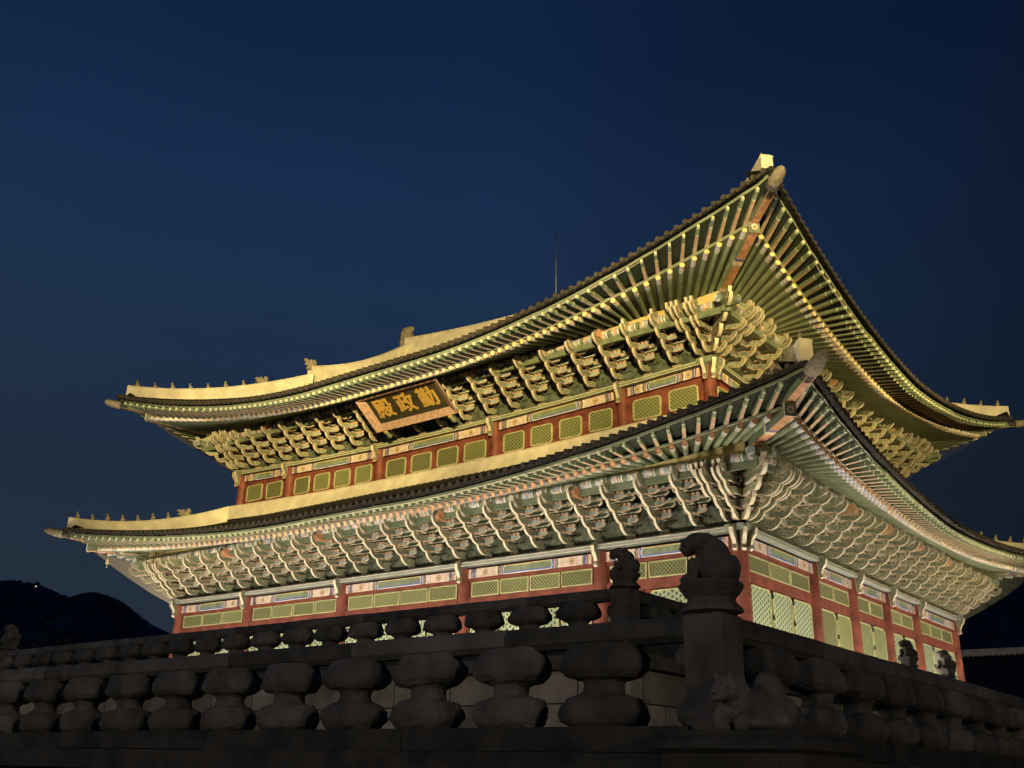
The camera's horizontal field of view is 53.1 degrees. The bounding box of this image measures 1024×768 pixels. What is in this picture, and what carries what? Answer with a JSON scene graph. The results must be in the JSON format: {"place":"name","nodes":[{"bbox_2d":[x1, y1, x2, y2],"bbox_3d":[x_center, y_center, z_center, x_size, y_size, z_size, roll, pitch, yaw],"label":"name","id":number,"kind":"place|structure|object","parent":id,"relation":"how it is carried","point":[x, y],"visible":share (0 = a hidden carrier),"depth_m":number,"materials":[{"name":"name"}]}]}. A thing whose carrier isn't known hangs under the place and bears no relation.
{"place":"outdoors","nodes":[
{"label":"outdoors","id":0,"kind":"place"},
{"bbox_2d":[0,620,73,668],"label":"tree","id":1,"kind":"object","parent":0,"point":[66,639],"visible":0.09,"depth_m":94.53,"materials":[{"name":"green plant"}]},
{"bbox_2d":[0,580,169,667],"bbox_3d":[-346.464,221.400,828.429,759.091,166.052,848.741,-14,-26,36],"label":"hills","id":2,"kind":"structure","parent":0,"point":[26,608],"depth_m":835.66,"materials":[{"name":"black plant"}]},
{"bbox_2d":[0,0,1023,633],"label":"sky","id":3,"kind":"structure","parent":0,"point":[199,193],"materials":[{"name":"blue"}]},
{"bbox_2d":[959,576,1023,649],"bbox_3d":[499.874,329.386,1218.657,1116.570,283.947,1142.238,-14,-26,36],"label":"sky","id":4,"kind":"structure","parent":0,"point":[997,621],"depth_m":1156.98,"materials":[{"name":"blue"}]},
{"bbox_2d":[961,647,1023,697],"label":"corridor building","id":5,"kind":"structure","parent":0,"point":[999,669],"depth_m":81.89,"materials":[{"name":"tile"}]},
{"label":"ground","id":6,"kind":"structure","parent":0,"visible":0},
{"bbox_2d":[0,748,937,767],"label":"stone terrace","id":7,"kind":"structure","parent":6,"relation":"on","point":[88,758],"depth_m":10.31,"materials":[{"name":"stone"}]},
{"bbox_2d":[0,616,690,752],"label":"stone balustrade","id":8,"kind":"object","parent":7,"relation":"on","point":[603,664],"visible":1,"depth_m":10.41,"materials":[{"name":"stone"}]},
{"bbox_2d":[19,654,985,731],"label":"stone terrace","id":9,"kind":"structure","parent":7,"relation":"on","point":[659,687],"depth_m":18.01,"materials":[{"name":"stone"}]},
{"bbox_2d":[0,624,20,669],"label":"guardian post","id":10,"kind":"object","parent":9,"relation":"on","point":[10,639],"visible":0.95,"depth_m":29.02,"materials":[{"name":"stone"}]},
{"bbox_2d":[0,589,610,675],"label":"stone balustrade","id":11,"kind":"object","parent":9,"relation":"on","point":[579,608],"visible":0.52,"depth_m":20.90,"materials":[{"name":"stone"}]},
{"bbox_2d":[44,153,1023,681],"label":"palace hall","id":12,"kind":"structure","parent":9,"relation":"on","point":[756,395],"depth_m":39.43,"materials":[{"name":"wood"}]},
{"bbox_2d":[182,614,202,627],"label":"transom window","id":13,"kind":"structure","parent":12,"relation":"in","point":[195,620],"depth_m":49.77,"materials":[{"name":"wood"}]},
{"bbox_2d":[202,612,222,625],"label":"transom window","id":14,"kind":"structure","parent":12,"relation":"in","point":[212,618],"depth_m":48.87,"materials":[{"name":"wood"}]},
{"bbox_2d":[216,639,228,653],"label":"door leaf","id":15,"kind":"structure","parent":12,"relation":"in","point":[223,650],"depth_m":47.67,"materials":[{"name":"green paint"}]},
{"bbox_2d":[222,610,242,623],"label":"transom window","id":16,"kind":"structure","parent":12,"relation":"in","point":[235,616],"depth_m":47.98,"materials":[{"name":"green wood"}]},
{"bbox_2d":[247,636,257,650],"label":"door leaf","id":17,"kind":"structure","parent":12,"relation":"in","point":[252,648],"depth_m":46.40,"materials":[{"name":"green paint"}]},
{"bbox_2d":[252,606,272,620],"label":"transom window","id":18,"kind":"structure","parent":12,"relation":"in","point":[262,613],"depth_m":46.71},
{"bbox_2d":[274,633,287,648],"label":"door leaf","id":19,"kind":"structure","parent":12,"relation":"in","point":[282,645],"depth_m":45.23,"materials":[{"name":"green paint"}]},
{"bbox_2d":[272,604,293,618],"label":"transom window","id":20,"kind":"structure","parent":12,"relation":"in","point":[280,611],"depth_m":45.88,"materials":[{"name":"wood"}]},
{"bbox_2d":[293,601,314,615],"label":"transom window","id":21,"kind":"structure","parent":12,"relation":"in","point":[305,608],"depth_m":45.06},
{"bbox_2d":[310,630,320,645],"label":"door leaf","id":22,"kind":"structure","parent":12,"relation":"in","point":[314,643],"depth_m":43.97,"materials":[{"name":"green paint"}]},
{"bbox_2d":[314,599,336,613],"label":"transom window","id":23,"kind":"structure","parent":12,"relation":"in","point":[322,606],"depth_m":44.25,"materials":[{"name":"green wood"}]},
{"bbox_2d":[343,627,356,643],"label":"door leaf","id":24,"kind":"structure","parent":12,"relation":"in","point":[348,640],"depth_m":42.75,"materials":[{"name":"green paint"}]},
{"bbox_2d":[348,594,373,610],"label":"transom window","id":25,"kind":"structure","parent":12,"relation":"in","point":[364,601],"depth_m":42.98,"materials":[{"name":"wood"}]},
{"bbox_2d":[374,624,393,639],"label":"door leaf","id":26,"kind":"structure","parent":12,"relation":"in","point":[385,637],"depth_m":41.55,"materials":[{"name":"green paint"}]},
{"bbox_2d":[373,591,400,607],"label":"transom window","id":27,"kind":"structure","parent":12,"relation":"in","point":[390,598],"depth_m":42.09,"materials":[{"name":"wood"}]},
{"bbox_2d":[356,379,457,437],"bbox_3d":[-4.443,1.109,44.322,4.770,0.321,2.230,-14,-62,36],"label":"name board","id":28,"kind":"object","parent":12,"relation":"attached to","point":[414,404],"visible":1,"depth_m":44.28,"materials":[{"name":"black wood"}]},
{"bbox_2d":[400,588,428,604],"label":"transom window","id":29,"kind":"structure","parent":12,"relation":"in","point":[413,596],"depth_m":41.19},
{"bbox_2d":[414,620,425,636],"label":"door leaf","id":30,"kind":"structure","parent":12,"relation":"in","point":[422,633],"depth_m":40.40,"materials":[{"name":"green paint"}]},
{"bbox_2d":[428,584,457,601],"bbox_3d":[-2.718,8.226,40.291,1.470,0.560,0.050,-14,-26,36],"label":"transom window","id":31,"kind":"structure","parent":12,"relation":"in","point":[449,592],"depth_m":40.29,"materials":[{"name":"wood"}]},
{"bbox_2d":[471,579,499,596],"bbox_3d":[-1.021,7.788,39.035,1.340,0.560,0.050,-14,-26,36],"label":"transom window","id":32,"kind":"structure","parent":12,"relation":"in","point":[491,587],"depth_m":39.04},
{"bbox_2d":[497,612,519,630],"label":"door leaf","id":33,"kind":"structure","parent":12,"relation":"in","point":[507,626],"depth_m":37.90,"materials":[{"name":"green paint"}]},
{"bbox_2d":[500,576,528,593],"bbox_3d":[0.091,7.501,38.212,1.340,0.560,0.050,-14,-26,36],"label":"transom window","id":34,"kind":"structure","parent":12,"relation":"in","point":[516,584],"depth_m":38.22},
{"bbox_2d":[530,572,559,590],"bbox_3d":[1.202,7.214,37.388,1.340,0.560,0.050,-14,-26,36],"label":"transom window","id":35,"kind":"structure","parent":12,"relation":"in","point":[550,580],"depth_m":37.39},
{"bbox_2d":[539,607,558,627],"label":"door leaf","id":36,"kind":"structure","parent":12,"relation":"in","point":[555,621],"depth_m":36.69,"materials":[{"name":"green paint"}]},
{"bbox_2d":[559,620,591,625],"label":"door leaf","id":37,"kind":"structure","parent":12,"relation":"in","point":[561,623],"depth_m":36.31,"materials":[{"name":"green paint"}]},
{"bbox_2d":[561,568,592,587],"bbox_3d":[2.313,6.927,36.565,1.340,0.560,0.050,-14,-26,36],"label":"transom window","id":38,"kind":"structure","parent":12,"relation":"in","point":[582,577],"depth_m":36.57,"materials":[{"name":"green wood"}]},
{"bbox_2d":[610,562,647,581],"bbox_3d":[4.013,6.488,35.307,1.480,0.560,0.050,-14,-26,36],"label":"transom window","id":39,"kind":"structure","parent":12,"relation":"in","point":[643,565],"depth_m":34.98,"materials":[{"name":"wood"}]},
{"bbox_2d":[648,557,687,577],"bbox_3d":[5.230,6.173,34.406,1.480,0.560,0.050,-14,-26,36],"label":"transom window","id":40,"kind":"structure","parent":12,"relation":"in","point":[677,566],"depth_m":34.42,"materials":[{"name":"wood"}]},
{"bbox_2d":[650,588,686,603],"bbox_3d":[5.132,8.364,33.560,1.488,3.300,0.110,-14,-26,36],"label":"door leaf","id":41,"kind":"structure","parent":12,"relation":"in","point":[675,594],"depth_m":34.00,"materials":[{"name":"green paint"}]},
{"bbox_2d":[749,554,769,577],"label":"transom window","id":42,"kind":"structure","parent":12,"relation":"in","point":[759,566],"depth_m":33.80,"materials":[{"name":"green wood"}]},
{"bbox_2d":[751,584,772,627],"bbox_3d":[8.047,8.163,32.840,0.110,3.300,1.615,-14,-26,36],"label":"door leaf","id":43,"kind":"structure","parent":12,"relation":"in","point":[761,597],"depth_m":33.32,"materials":[{"name":"green paint"}]},
{"bbox_2d":[769,562,790,585],"bbox_3d":[9.131,6.478,34.942,0.050,0.560,1.600,-14,-26,36],"label":"transom window","id":44,"kind":"structure","parent":12,"relation":"in","point":[778,573],"depth_m":34.95,"materials":[{"name":"green wood"}]},
{"bbox_2d":[771,592,793,633],"bbox_3d":[9.080,8.657,34.062,0.110,3.300,1.615,-14,-26,36],"label":"door leaf","id":45,"kind":"structure","parent":12,"relation":"in","point":[782,609],"depth_m":34.47,"materials":[{"name":"green paint"}]},
{"bbox_2d":[790,570,809,592],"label":"transom window","id":46,"kind":"structure","parent":12,"relation":"in","point":[797,580],"depth_m":36.17,"materials":[{"name":"wood"}]},
{"bbox_2d":[792,599,813,638],"bbox_3d":[10.112,9.152,35.284,0.110,3.300,1.615,-14,-26,36],"label":"door leaf","id":47,"kind":"structure","parent":12,"relation":"in","point":[802,611],"depth_m":35.69,"materials":[{"name":"green paint"}]},
{"bbox_2d":[819,581,833,600],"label":"transom window","id":48,"kind":"structure","parent":12,"relation":"in","point":[826,591],"depth_m":37.94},
{"bbox_2d":[822,608,837,645],"bbox_3d":[11.518,9.825,36.947,0.110,3.300,1.463,-14,-26,36],"label":"door leaf","id":49,"kind":"structure","parent":12,"relation":"in","point":[829,618],"depth_m":37.46,"materials":[{"name":"green paint"}]},
{"bbox_2d":[833,587,848,606],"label":"transom window","id":50,"kind":"structure","parent":12,"relation":"in","point":[840,596],"depth_m":38.96,"materials":[{"name":"green wood"}]},
{"bbox_2d":[835,614,853,650],"bbox_3d":[12.457,10.275,38.058,0.110,3.300,1.463,-14,-26,36],"label":"door leaf","id":51,"kind":"structure","parent":12,"relation":"in","point":[844,628],"depth_m":38.47,"materials":[{"name":"green paint"}]},
{"bbox_2d":[858,596,869,614],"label":"transom window","id":52,"kind":"structure","parent":12,"relation":"in","point":[863,604],"depth_m":40.69,"materials":[{"name":"wood"}]},
{"bbox_2d":[860,621,874,656],"bbox_3d":[13.816,10.926,39.666,0.110,3.300,1.463,-14,-26,36],"label":"door leaf","id":53,"kind":"structure","parent":12,"relation":"in","point":[867,636],"depth_m":40.20,"materials":[{"name":"green paint"}]},
{"bbox_2d":[869,601,883,618],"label":"transom window","id":54,"kind":"structure","parent":12,"relation":"in","point":[876,610],"depth_m":41.68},
{"bbox_2d":[872,626,887,660],"bbox_3d":[14.755,11.376,40.777,0.110,3.300,1.463,-14,-26,36],"label":"door leaf","id":55,"kind":"structure","parent":12,"relation":"in","point":[879,636],"depth_m":41.20,"materials":[{"name":"green paint"}]},
{"bbox_2d":[891,609,901,625],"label":"transom window","id":56,"kind":"structure","parent":12,"relation":"in","point":[896,616],"depth_m":43.42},
{"bbox_2d":[894,633,903,663],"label":"door leaf","id":57,"kind":"structure","parent":12,"relation":"in","point":[897,637],"depth_m":42.80,"materials":[{"name":"green paint"}]},
{"bbox_2d":[900,613,913,629],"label":"transom window","id":58,"kind":"structure","parent":12,"relation":"in","point":[907,622],"depth_m":44.41,"materials":[{"name":"wood"}]},
{"bbox_2d":[903,637,917,667],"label":"door leaf","id":59,"kind":"structure","parent":12,"relation":"in","point":[912,641],"depth_m":44.30,"materials":[{"name":"green paint"}]},
{"bbox_2d":[920,621,930,636],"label":"transom window","id":60,"kind":"structure","parent":12,"relation":"in","point":[925,627],"depth_m":46.22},
{"bbox_2d":[923,643,934,672],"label":"door leaf","id":61,"kind":"structure","parent":12,"relation":"in","point":[928,651],"depth_m":45.75,"materials":[{"name":"green paint"}]},
{"bbox_2d":[929,624,941,640],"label":"transom window","id":62,"kind":"structure","parent":12,"relation":"in","point":[935,632],"depth_m":47.32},
{"bbox_2d":[932,647,942,674],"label":"door leaf","id":63,"kind":"structure","parent":12,"relation":"in","point":[935,649],"depth_m":46.43,"materials":[{"name":"green paint"}]},
{"bbox_2d":[941,629,952,644],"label":"transom window","id":64,"kind":"structure","parent":12,"relation":"in","point":[946,635],"depth_m":48.53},
{"bbox_2d":[945,650,957,679],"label":"door leaf","id":65,"kind":"structure","parent":12,"relation":"in","point":[952,655],"depth_m":48.44,"materials":[{"name":"green paint"}]},
{"bbox_2d":[607,547,640,621],"bbox_3d":[1.877,3.615,17.026,0.566,1.803,0.538,4,-21,-6],"label":"guardian post","id":66,"kind":"object","parent":9,"relation":"on","point":[624,576],"visible":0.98,"depth_m":16.95,"materials":[{"name":"stone"}]},
{"bbox_2d":[640,591,890,661],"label":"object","id":67,"kind":"object","parent":9,"relation":"on","point":[652,606],"visible":0.01,"depth_m":17.41,"materials":[{"name":"stone"}]},
{"bbox_2d":[897,640,918,667],"bbox_3d":[10.634,7.779,27.399,0.566,1.826,0.538,4,-21,-6],"label":"guardian post","id":68,"kind":"object","parent":9,"relation":"on","point":[908,655],"visible":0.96,"depth_m":27.46,"materials":[{"name":"stone"}]},
{"bbox_2d":[936,650,956,678],"bbox_3d":[12.691,8.736,29.855,0.632,1.895,0.538,4,-21,-6],"label":"guardian post","id":69,"kind":"object","parent":9,"relation":"on","point":[946,665],"visible":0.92,"depth_m":29.92,"materials":[{"name":"stone"}]},
{"bbox_2d":[675,532,744,729],"bbox_3d":[1.641,2.101,8.382,0.566,1.794,0.538,4,-21,-6],"label":"guardian post","id":70,"kind":"object","parent":7,"relation":"on","point":[710,586],"visible":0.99,"depth_m":8.29,"materials":[{"name":"stone"}]},
{"bbox_2d":[652,672,864,767],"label":"corner beast","id":71,"kind":"object","parent":7,"relation":"on","point":[759,714],"visible":0.99,"depth_m":7.73,"materials":[{"name":"stone"}]},
{"bbox_2d":[741,619,1023,767],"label":"stone balustrade","id":72,"kind":"object","parent":7,"relation":"on","point":[817,676],"visible":0.88,"depth_m":10.80,"materials":[{"name":"stone"}]}
]}

